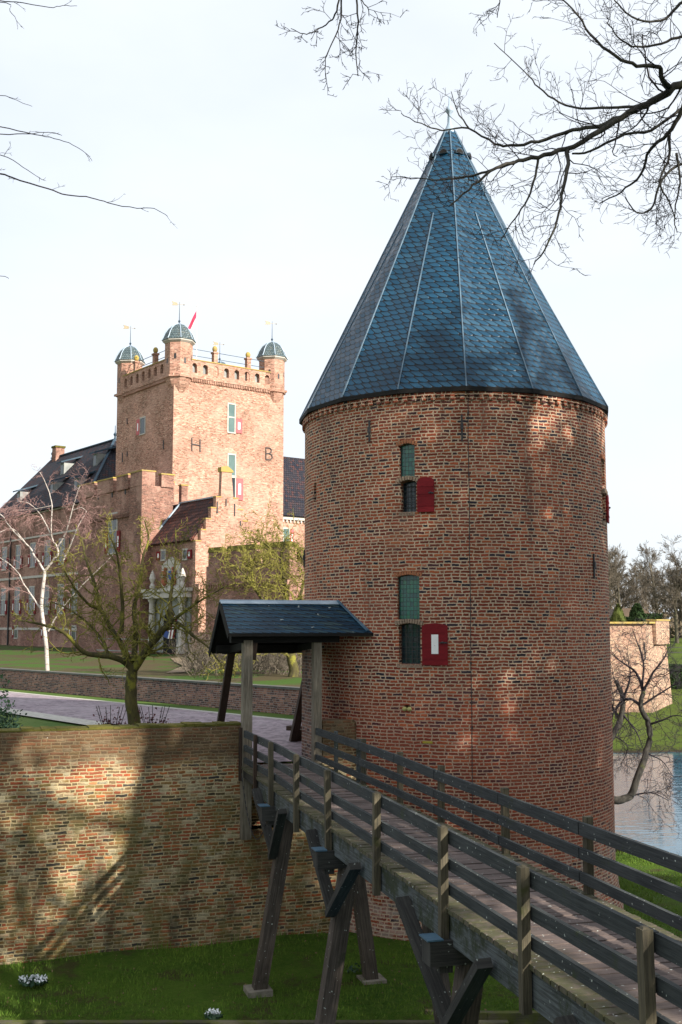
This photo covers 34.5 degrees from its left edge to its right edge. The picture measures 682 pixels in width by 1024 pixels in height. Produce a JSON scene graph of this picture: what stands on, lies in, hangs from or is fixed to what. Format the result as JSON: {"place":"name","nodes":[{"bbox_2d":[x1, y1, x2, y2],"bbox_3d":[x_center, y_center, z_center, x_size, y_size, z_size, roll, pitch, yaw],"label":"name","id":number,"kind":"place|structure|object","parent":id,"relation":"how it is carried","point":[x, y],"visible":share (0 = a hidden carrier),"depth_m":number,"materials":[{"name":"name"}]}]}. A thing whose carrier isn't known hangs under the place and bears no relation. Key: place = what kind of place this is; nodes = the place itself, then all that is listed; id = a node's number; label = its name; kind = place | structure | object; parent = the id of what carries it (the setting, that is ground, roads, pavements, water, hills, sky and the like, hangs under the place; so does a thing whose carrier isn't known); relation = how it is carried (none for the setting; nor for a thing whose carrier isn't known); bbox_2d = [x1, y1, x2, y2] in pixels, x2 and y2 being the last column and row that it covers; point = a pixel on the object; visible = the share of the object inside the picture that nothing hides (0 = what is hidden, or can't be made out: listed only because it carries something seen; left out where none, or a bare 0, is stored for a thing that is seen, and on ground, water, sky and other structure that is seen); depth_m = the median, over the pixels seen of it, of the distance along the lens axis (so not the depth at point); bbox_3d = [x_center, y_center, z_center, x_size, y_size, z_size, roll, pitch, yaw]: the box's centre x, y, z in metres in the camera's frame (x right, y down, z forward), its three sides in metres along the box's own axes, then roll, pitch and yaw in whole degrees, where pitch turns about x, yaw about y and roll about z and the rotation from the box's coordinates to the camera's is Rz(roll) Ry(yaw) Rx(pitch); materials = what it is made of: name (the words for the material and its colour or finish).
{"place":"outdoors","nodes":[
{"label":"outdoors","id":0,"kind":"place"},
{"bbox_2d":[96,638,148,651],"bbox_3d":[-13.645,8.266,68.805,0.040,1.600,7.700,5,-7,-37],"label":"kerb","id":1,"kind":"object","parent":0,"point":[116,650],"visible":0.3,"depth_m":69.86,"materials":[{"name":"grey stone"}]},
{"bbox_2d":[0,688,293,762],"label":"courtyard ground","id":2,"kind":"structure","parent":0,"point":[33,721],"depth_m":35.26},
{"bbox_2d":[0,674,26,727],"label":"evergreen shrub","id":3,"kind":"object","parent":2,"relation":"on","point":[6,722],"visible":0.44,"depth_m":24.95,"materials":[{"name":"green plant"}]},
{"bbox_2d":[93,705,126,724],"bbox_3d":[-5.564,5.147,26.576,0.927,0.881,0.756,0,-6,0],"label":"red shrub","id":4,"kind":"object","parent":2,"relation":"on","point":[109,721],"visible":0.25,"depth_m":26.62,"materials":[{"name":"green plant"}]},
{"bbox_2d":[12,508,249,724],"bbox_3d":[-4.981,2.753,26.864,5.669,5.810,4.177,0,-6,0],"label":"lichened tree","id":5,"kind":"object","parent":2,"relation":"on","point":[133,663],"visible":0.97,"depth_m":26.84,"materials":[{"name":"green plant"}]},
{"bbox_2d":[0,668,299,714],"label":"courtyard wall","id":6,"kind":"structure","parent":2,"relation":"on","point":[276,699],"depth_m":39.90,"materials":[{"name":"brick"}]},
{"bbox_2d":[133,705,169,724],"bbox_3d":[-4.530,5.146,26.570,1.106,0.880,0.872,0,-6,0],"label":"red shrub","id":7,"kind":"object","parent":2,"relation":"on","point":[152,719],"visible":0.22,"depth_m":26.64,"materials":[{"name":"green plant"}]},
{"bbox_2d":[0,691,301,762],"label":"path","id":8,"kind":"structure","parent":0,"point":[274,730],"depth_m":34.22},
{"bbox_2d":[1,707,106,724],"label":"path edging","id":9,"kind":"object","parent":8,"relation":"on","point":[61,718],"depth_m":33.04,"materials":[{"name":"grey stone"}]},
{"bbox_2d":[0,690,292,720],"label":"path edging","id":10,"kind":"object","parent":8,"relation":"on","point":[151,705],"depth_m":37.51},
{"bbox_2d":[208,600,372,839],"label":"bridge gate","id":11,"kind":"structure","parent":8,"relation":"on","point":[248,630],"depth_m":22.60,"materials":[{"name":"wood"}]},
{"bbox_2d":[286,725,301,730],"bbox_3d":[-0.850,5.718,28.966,1.170,0.120,0.300,-2,-6,20],"label":"wooden step","id":12,"kind":"object","parent":8,"relation":"on","point":[289,727],"visible":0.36,"depth_m":29.00,"materials":[{"name":"wood"}]},
{"bbox_2d":[302,645,311,759],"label":"brick pier","id":13,"kind":"structure","parent":8,"relation":"on","point":[306,696],"depth_m":23.04,"materials":[{"name":"brown brick"}]},
{"bbox_2d":[321,719,354,846],"bbox_3d":[-0.114,5.650,22.766,0.700,2.640,0.400,2,-6,-19],"label":"wall stub","id":14,"kind":"object","parent":8,"relation":"on","point":[344,727],"depth_m":22.69,"materials":[{"name":"brick"}]},
{"bbox_2d":[0,645,301,686],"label":"castle lawn","id":15,"kind":"structure","parent":0,"point":[13,656],"depth_m":55.91,"materials":[{"name":"green plant"}]},
{"bbox_2d":[0,426,115,647],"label":"castle wing","id":16,"kind":"structure","parent":15,"relation":"on","point":[99,459],"depth_m":96.21,"materials":[{"name":"brown brick"}]},
{"bbox_2d":[0,588,5,614],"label":"window","id":17,"kind":"structure","parent":16,"relation":"in","point":[3,597],"depth_m":100.93,"materials":[{"name":"glass"}]},
{"bbox_2d":[1,547,6,570],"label":"window","id":18,"kind":"structure","parent":16,"relation":"in","point":[4,556],"depth_m":101.34,"materials":[{"name":"glass"}]},
{"bbox_2d":[13,625,17,638],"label":"window","id":19,"kind":"structure","parent":16,"relation":"in","point":[15,631],"depth_m":97.90,"materials":[{"name":"glass"}]},
{"bbox_2d":[14,587,19,614],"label":"window","id":20,"kind":"structure","parent":16,"relation":"in","point":[16,600],"depth_m":98.23,"materials":[{"name":"glass"}]},
{"bbox_2d":[15,544,20,568],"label":"window","id":21,"kind":"structure","parent":16,"relation":"in","point":[18,549],"depth_m":98.68,"materials":[{"name":"glass"}]},
{"bbox_2d":[28,586,34,614],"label":"window","id":22,"kind":"structure","parent":16,"relation":"in","point":[31,588],"depth_m":95.54,"materials":[{"name":"glass"}]},
{"bbox_2d":[29,542,35,567],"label":"window","id":23,"kind":"structure","parent":16,"relation":"in","point":[32,565],"depth_m":95.98,"materials":[{"name":"glass"}]},
{"bbox_2d":[43,585,49,614],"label":"window","id":24,"kind":"structure","parent":16,"relation":"in","point":[46,594],"depth_m":93.01,"materials":[{"name":"glass"}]},
{"bbox_2d":[44,540,50,565],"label":"window","id":25,"kind":"structure","parent":16,"relation":"in","point":[46,561],"depth_m":93.46,"materials":[{"name":"glass"}]},
{"bbox_2d":[57,584,63,613],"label":"window","id":26,"kind":"structure","parent":16,"relation":"in","point":[62,586],"depth_m":90.63,"materials":[{"name":"glass"}]},
{"bbox_2d":[58,538,64,564],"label":"window","id":27,"kind":"structure","parent":16,"relation":"in","point":[61,550],"depth_m":91.03,"materials":[{"name":"glass"}]},
{"bbox_2d":[71,625,76,639],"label":"window","id":28,"kind":"structure","parent":16,"relation":"in","point":[73,634],"depth_m":88.08,"materials":[{"name":"glass"}]},
{"bbox_2d":[71,583,77,613],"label":"window","id":29,"kind":"structure","parent":16,"relation":"in","point":[74,607],"depth_m":88.35,"materials":[{"name":"glass"}]},
{"bbox_2d":[0,464,125,670],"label":"birch tree","id":30,"kind":"object","parent":15,"relation":"on","point":[46,650],"visible":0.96,"depth_m":49.80,"materials":[{"name":"white plant"}]},
{"bbox_2d":[76,469,188,653],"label":"crenellated bastion","id":31,"kind":"object","parent":15,"relation":"on","point":[131,497],"visible":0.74,"depth_m":75.99,"materials":[{"name":"brick"}]},
{"bbox_2d":[107,512,117,554],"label":"window","id":32,"kind":"structure","parent":31,"relation":"in","point":[114,522],"depth_m":76.99,"materials":[{"name":"glass"}]},
{"bbox_2d":[140,466,254,654],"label":"stepped gable house","id":33,"kind":"structure","parent":15,"relation":"on","point":[220,515],"depth_m":70.32,"materials":[{"name":"brick"}]},
{"bbox_2d":[161,549,165,560],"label":"window","id":34,"kind":"structure","parent":33,"relation":"in","point":[163,552],"depth_m":71.99,"materials":[{"name":"glass"}]},
{"bbox_2d":[140,557,192,653],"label":"doorway","id":35,"kind":"structure","parent":33,"relation":"in","point":[152,601],"depth_m":70.29,"materials":[{"name":"grey stone"}]},
{"bbox_2d":[182,548,187,559],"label":"window","id":36,"kind":"structure","parent":33,"relation":"in","point":[186,549],"depth_m":69.67,"materials":[{"name":"glass"}]},
{"bbox_2d":[114,301,287,561],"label":"castle keep","id":37,"kind":"structure","parent":15,"relation":"on","point":[184,417],"depth_m":84.34,"materials":[{"name":"brick"}]},
{"bbox_2d":[139,416,145,435],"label":"window","id":38,"kind":"structure","parent":37,"relation":"in","point":[142,431],"depth_m":84.91,"materials":[{"name":"glass"}]},
{"bbox_2d":[188,305,197,358],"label":"flagpole","id":39,"kind":"object","parent":37,"relation":"on","point":[193,323],"visible":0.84,"depth_m":85.95,"materials":[{"name":"white metal"}]},
{"bbox_2d":[227,403,235,433],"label":"window","id":40,"kind":"structure","parent":37,"relation":"in","point":[231,407],"depth_m":84.21,"materials":[{"name":"glass"}]},
{"bbox_2d":[227,453,235,476],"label":"window","id":41,"kind":"structure","parent":37,"relation":"in","point":[231,458],"depth_m":83.91,"materials":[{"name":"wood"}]},
{"bbox_2d":[232,477,235,497],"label":"window","id":42,"kind":"structure","parent":37,"relation":"in","point":[233,478],"depth_m":83.84,"materials":[{"name":"wood"}]},
{"bbox_2d":[162,618,301,676],"bbox_3d":[-4.252,6.541,52.056,9.009,3.218,17.761,0,-6,0],"label":"bare thicket","id":43,"kind":"object","parent":15,"relation":"on","point":[267,661],"visible":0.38,"depth_m":46.95,"materials":[{"name":"brown plant"}]},
{"bbox_2d":[201,500,304,678],"bbox_3d":[-2.852,3.161,43.609,5.928,7.549,3.563,4,-7,-36],"label":"lichened tree","id":44,"kind":"object","parent":15,"relation":"on","point":[291,658],"visible":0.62,"depth_m":43.50,"materials":[{"name":"green plant"}]},
{"bbox_2d":[205,541,304,653],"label":"crenellated wall","id":45,"kind":"structure","parent":15,"relation":"on","point":[230,594],"depth_m":64.55,"materials":[{"name":"brick"}]},
{"bbox_2d":[283,456,304,559],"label":"castle wing","id":46,"kind":"structure","parent":15,"relation":"on","point":[294,485],"depth_m":101.71,"materials":[{"name":"grey tile"}]},
{"bbox_2d":[283,528,289,540],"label":"window","id":47,"kind":"structure","parent":46,"relation":"in","point":[285,529],"depth_m":99.47,"materials":[{"name":"wood"}]},
{"bbox_2d":[609,608,648,616],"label":"garden hut","id":48,"kind":"object","parent":15,"relation":"on","point":[626,611],"visible":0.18,"depth_m":93.63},
{"bbox_2d":[610,619,671,712],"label":"garden bastion","id":49,"kind":"object","parent":15,"relation":"on","point":[657,652],"visible":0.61,"depth_m":70.33,"materials":[{"name":"brick"}]},
{"bbox_2d":[610,604,627,621],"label":"clipped yew","id":50,"kind":"object","parent":49,"relation":"on","point":[617,615],"visible":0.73,"depth_m":75.37,"materials":[{"name":"green plant"}]},
{"bbox_2d":[628,603,646,621],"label":"clipped yew","id":51,"kind":"object","parent":49,"relation":"on","point":[636,612],"visible":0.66,"depth_m":77.33,"materials":[{"name":"green plant"}]},
{"bbox_2d":[645,613,662,618],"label":"clipped hedge","id":52,"kind":"object","parent":49,"relation":"on","point":[659,616],"visible":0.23,"depth_m":79.14,"materials":[{"name":"green plant"}]},
{"bbox_2d":[166,657,193,672],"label":"footpath","id":53,"kind":"structure","parent":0,"point":[179,669],"depth_m":52.00,"materials":[{"name":"beige gravel"}]},
{"bbox_2d":[0,635,681,1019],"bbox_3d":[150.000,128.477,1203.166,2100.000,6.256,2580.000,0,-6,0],"label":"ground","id":54,"kind":"structure","parent":0,"point":[76,971],"depth_m":19.31,"materials":[{"name":"green plant"}]},
{"bbox_2d":[18,974,48,986],"bbox_3d":[-5.332,8.118,19.006,0.524,0.160,0.421,0,-6,0],"label":"snowdrop clump","id":55,"kind":"object","parent":54,"relation":"on","point":[37,979],"visible":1,"depth_m":18.95,"materials":[{"name":"white plant"}]},
{"bbox_2d":[0,0,177,278],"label":"bare tree","id":56,"kind":"object","parent":54,"relation":"on","point":[11,177],"visible":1,"depth_m":4.79,"materials":[{"name":"brown plant"}]},
{"bbox_2d":[0,721,355,964],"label":"moat wall","id":57,"kind":"structure","parent":54,"relation":"on","point":[116,837],"depth_m":21.19,"materials":[{"name":"brick"}]},
{"bbox_2d":[204,1008,223,1019],"bbox_3d":[-2.010,7.944,17.358,0.322,0.166,0.258,0,-6,0],"label":"snowdrop clump","id":58,"kind":"object","parent":54,"relation":"on","point":[210,1014],"visible":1,"depth_m":17.31,"materials":[{"name":"white plant"}]},
{"bbox_2d":[0,849,622,1023],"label":"bank edging","id":59,"kind":"object","parent":54,"relation":"on","point":[509,1017],"visible":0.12,"depth_m":17.07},
{"bbox_2d":[4,861,681,1016],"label":"fallen leaves","id":60,"kind":"object","parent":54,"relation":"on","point":[272,981],"visible":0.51,"depth_m":19.13,"materials":[{"name":"brown plant"}]},
{"bbox_2d":[347,962,361,972],"bbox_3d":[0.292,8.108,19.495,0.362,0.192,0.416,4,-7,-34],"label":"weed tuft","id":61,"kind":"object","parent":54,"relation":"on","point":[351,968],"visible":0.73,"depth_m":19.50,"materials":[{"name":"green plant"}]},
{"bbox_2d":[238,728,681,1023],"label":"wooden bridge","id":62,"kind":"structure","parent":54,"relation":"on","point":[551,948],"depth_m":11.53,"materials":[{"name":"wood"}]},
{"bbox_2d":[299,96,623,940],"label":"round tower","id":63,"kind":"structure","parent":54,"relation":"on","point":[453,420],"depth_m":22.89,"materials":[{"name":"brick"}]},
{"bbox_2d":[401,444,414,477],"bbox_3d":[1.411,-1.051,22.914,0.336,0.731,0.032,-2,-6,22],"label":"window","id":64,"kind":"structure","parent":63,"relation":"in","point":[407,451],"depth_m":22.93,"materials":[{"name":"green glass"}]},
{"bbox_2d":[403,481,415,511],"bbox_3d":[1.462,-0.311,22.898,0.334,0.662,0.063,-2,-6,21],"label":"window","id":65,"kind":"structure","parent":63,"relation":"in","point":[409,488],"depth_m":22.92,"materials":[{"name":"grey glass"}]},
{"bbox_2d":[399,575,419,619],"bbox_3d":[1.422,1.757,22.619,0.473,0.915,0.032,-2,-6,21],"label":"window","id":66,"kind":"structure","parent":63,"relation":"in","point":[409,608],"depth_m":22.63,"materials":[{"name":"green glass"}]},
{"bbox_2d":[401,623,420,663],"bbox_3d":[1.468,2.707,22.584,0.462,0.829,0.063,-2,-6,21],"label":"window","id":67,"kind":"structure","parent":63,"relation":"in","point":[411,644],"depth_m":22.60,"materials":[{"name":"grey glass"}]},
{"bbox_2d":[275,0,681,287],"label":"oak tree","id":68,"kind":"object","parent":54,"relation":"on","point":[668,91],"visible":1,"depth_m":8.34,"materials":[{"name":"brown plant"}]},
{"bbox_2d":[608,545,624,609],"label":"bare tree","id":69,"kind":"object","parent":54,"relation":"on","point":[612,570],"visible":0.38,"depth_m":140.88,"materials":[{"name":"plant"}]},
{"bbox_2d":[608,544,643,607],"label":"bare tree","id":70,"kind":"object","parent":54,"relation":"on","point":[619,554],"visible":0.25,"depth_m":157.25,"materials":[{"name":"plant"}]},
{"bbox_2d":[608,553,650,608],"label":"bare tree","id":71,"kind":"object","parent":54,"relation":"on","point":[617,586],"visible":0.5,"depth_m":149.53,"materials":[{"name":"grey plant"}]},
{"bbox_2d":[624,563,658,610],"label":"bare tree","id":72,"kind":"object","parent":54,"relation":"on","point":[643,583],"visible":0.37,"depth_m":167.77,"materials":[{"name":"plant"}]},
{"bbox_2d":[609,550,681,621],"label":"distant wood","id":73,"kind":"object","parent":54,"relation":"on","point":[642,604],"visible":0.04,"depth_m":168.83,"materials":[{"name":"plant"}]},
{"bbox_2d":[609,604,681,637],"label":"undergrowth","id":74,"kind":"object","parent":54,"relation":"on","point":[671,624],"visible":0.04,"depth_m":162.29,"materials":[{"name":"brown plant"}]},
{"bbox_2d":[610,612,681,838],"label":"leaning tree","id":75,"kind":"object","parent":54,"relation":"on","point":[628,796],"visible":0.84,"depth_m":33.35,"materials":[{"name":"brown plant"}]},
{"bbox_2d":[611,647,681,781],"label":"waterside tree","id":76,"kind":"object","parent":54,"relation":"on","point":[621,716],"visible":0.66,"depth_m":35.24,"materials":[{"name":"brown plant"}]},
{"bbox_2d":[633,540,671,613],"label":"bare tree","id":77,"kind":"object","parent":54,"relation":"on","point":[653,558],"visible":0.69,"depth_m":152.38,"materials":[{"name":"plant"}]},
{"bbox_2d":[637,535,681,642],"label":"bare tree","id":78,"kind":"object","parent":54,"relation":"on","point":[676,582],"visible":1,"depth_m":137.38,"materials":[{"name":"plant"}]},
{"bbox_2d":[659,574,681,637],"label":"bare tree","id":79,"kind":"object","parent":54,"relation":"on","point":[679,605],"visible":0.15,"depth_m":155.30,"materials":[{"name":"brown plant"}]},
{"bbox_2d":[661,566,681,622],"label":"bare tree","id":80,"kind":"object","parent":54,"relation":"on","point":[672,601],"visible":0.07,"depth_m":170.02,"materials":[{"name":"plant"}]},
{"bbox_2d":[665,553,681,601],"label":"bare tree","id":81,"kind":"object","parent":54,"relation":"on","point":[674,574],"visible":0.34,"depth_m":145.62,"materials":[{"name":"plant"}]},
{"bbox_2d":[669,668,681,689],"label":"clipped hedge","id":82,"kind":"object","parent":54,"relation":"on","point":[672,680],"visible":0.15,"depth_m":82.06,"materials":[{"name":"green plant"}]},
{"bbox_2d":[0,0,681,618],"label":"sky","id":83,"kind":"structure","parent":0,"point":[217,121],"materials":[{"name":"white"}]},
{"bbox_2d":[613,752,681,855],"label":"moat water","id":84,"kind":"structure","parent":0,"point":[636,825],"depth_m":39.49,"materials":[{"name":"liquid"}]}
]}

